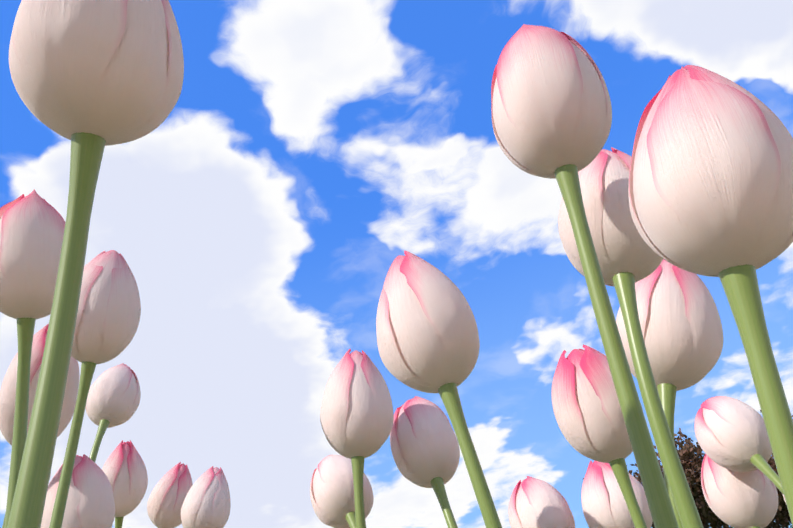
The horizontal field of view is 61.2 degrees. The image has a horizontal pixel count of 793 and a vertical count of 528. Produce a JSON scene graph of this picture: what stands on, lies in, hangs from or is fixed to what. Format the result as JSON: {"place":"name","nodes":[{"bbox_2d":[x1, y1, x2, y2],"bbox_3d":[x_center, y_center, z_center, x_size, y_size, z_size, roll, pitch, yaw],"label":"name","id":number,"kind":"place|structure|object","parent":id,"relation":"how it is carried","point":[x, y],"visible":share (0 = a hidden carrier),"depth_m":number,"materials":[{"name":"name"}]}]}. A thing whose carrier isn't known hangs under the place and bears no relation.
{"place":"outdoors","nodes":[
{"label":"outdoors","id":0,"kind":"place"},
{"bbox_2d":[0,0,792,527],"label":"sky","id":1,"kind":"structure","parent":0,"point":[304,147],"materials":[{"name":"blue"}]},
{"label":"ground","id":2,"kind":"structure","parent":0,"visible":0},
{"bbox_2d":[0,189,64,527],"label":"tulip","id":3,"kind":"object","parent":2,"relation":"on","point":[32,225],"visible":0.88,"depth_m":0.35,"materials":[{"name":"white plant"}]},
{"bbox_2d":[0,323,78,527],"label":"tulip","id":4,"kind":"object","parent":2,"relation":"on","point":[7,397],"visible":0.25,"depth_m":0.48,"materials":[{"name":"white plant"}]},
{"bbox_2d":[41,454,114,527],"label":"tulip","id":5,"kind":"object","parent":2,"relation":"on","point":[90,503],"visible":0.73,"depth_m":0.48,"materials":[{"name":"white plant"}]},
{"bbox_2d":[49,250,140,527],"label":"tulip","id":6,"kind":"object","parent":2,"relation":"on","point":[108,316],"visible":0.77,"depth_m":0.45,"materials":[{"name":"white plant"}]},
{"bbox_2d":[7,0,183,527],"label":"tulip","id":7,"kind":"object","parent":2,"relation":"on","point":[91,79],"visible":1,"depth_m":0.17,"materials":[{"name":"white plant"}]},
{"bbox_2d":[85,363,140,461],"bbox_3d":[-0.279,0.360,0.517,0.125,0.642,0.135,-14,-30,1],"label":"tulip","id":8,"kind":"object","parent":2,"relation":"on","point":[114,396],"visible":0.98,"depth_m":0.67,"materials":[{"name":"white plant"}]},
{"bbox_2d":[102,440,147,527],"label":"tulip","id":9,"kind":"object","parent":2,"relation":"on","point":[124,470],"visible":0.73,"depth_m":0.77,"materials":[{"name":"white plant"}]},
{"bbox_2d":[147,462,192,527],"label":"tulip","id":10,"kind":"object","parent":2,"relation":"on","point":[170,491],"visible":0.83,"depth_m":0.81,"materials":[{"name":"white plant"}]},
{"bbox_2d":[181,466,230,527],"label":"tulip","id":11,"kind":"object","parent":2,"relation":"on","point":[206,503],"visible":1,"depth_m":0.76,"materials":[{"name":"white plant"}]},
{"bbox_2d":[310,455,373,527],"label":"tulip","id":12,"kind":"object","parent":2,"relation":"on","point":[332,493],"visible":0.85,"depth_m":0.53,"materials":[{"name":"white plant"}]},
{"bbox_2d":[320,349,393,527],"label":"tulip","id":13,"kind":"object","parent":2,"relation":"on","point":[356,416],"visible":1,"depth_m":0.46,"materials":[{"name":"white plant"}]},
{"bbox_2d":[390,396,459,527],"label":"tulip","id":14,"kind":"object","parent":2,"relation":"on","point":[425,449],"visible":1,"depth_m":0.48,"materials":[{"name":"white plant"}]},
{"bbox_2d":[376,251,501,527],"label":"tulip","id":15,"kind":"object","parent":2,"relation":"on","point":[427,334],"visible":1,"depth_m":0.32,"materials":[{"name":"white plant"}]},
{"bbox_2d":[508,476,574,527],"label":"tulip","id":16,"kind":"object","parent":2,"relation":"on","point":[535,503],"visible":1,"depth_m":0.55,"materials":[{"name":"white plant"}]},
{"bbox_2d":[491,24,678,527],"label":"tulip","id":17,"kind":"object","parent":2,"relation":"on","point":[551,109],"visible":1,"depth_m":0.24,"materials":[{"name":"white plant"}]},
{"bbox_2d":[551,344,646,527],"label":"tulip","id":18,"kind":"object","parent":2,"relation":"on","point":[588,414],"visible":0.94,"depth_m":0.38,"materials":[{"name":"pink plant"}]},
{"bbox_2d":[581,461,652,527],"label":"tulip","id":19,"kind":"object","parent":2,"relation":"on","point":[603,502],"visible":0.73,"depth_m":0.51,"materials":[{"name":"white plant"}]},
{"bbox_2d":[558,147,703,527],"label":"tulip","id":20,"kind":"object","parent":2,"relation":"on","point":[628,257],"visible":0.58,"depth_m":0.28,"materials":[{"name":"white plant"}]},
{"bbox_2d":[583,428,726,527],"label":"tree","id":21,"kind":"object","parent":2,"relation":"on","point":[691,460],"visible":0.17,"depth_m":32.13,"materials":[{"name":"brown plant"}]},
{"bbox_2d":[616,259,722,527],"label":"tulip","id":22,"kind":"object","parent":2,"relation":"on","point":[680,324],"visible":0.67,"depth_m":0.34,"materials":[{"name":"white plant"}]},
{"bbox_2d":[628,65,792,525],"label":"tulip","id":23,"kind":"object","parent":2,"relation":"on","point":[710,190],"visible":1,"depth_m":0.17,"materials":[{"name":"white plant"}]},
{"bbox_2d":[694,396,783,494],"bbox_3d":[0.336,0.237,0.356,0.121,0.441,0.235,17,-41,-41],"label":"tulip","id":24,"kind":"object","parent":2,"relation":"on","point":[731,434],"visible":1,"depth_m":0.50,"materials":[{"name":"white plant"}]},
{"bbox_2d":[701,454,777,527],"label":"tulip","id":25,"kind":"object","parent":2,"relation":"on","point":[734,499],"visible":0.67,"depth_m":0.51,"materials":[{"name":"white plant"}]},
{"bbox_2d":[696,488,784,527],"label":"tree","id":26,"kind":"object","parent":2,"relation":"on","point":[727,525],"depth_m":37.26,"materials":[{"name":"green plant"}]},
{"bbox_2d":[760,410,792,527],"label":"tree","id":27,"kind":"object","parent":2,"relation":"on","point":[784,520],"visible":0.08,"depth_m":31.89,"materials":[{"name":"brown plant"}]}
]}

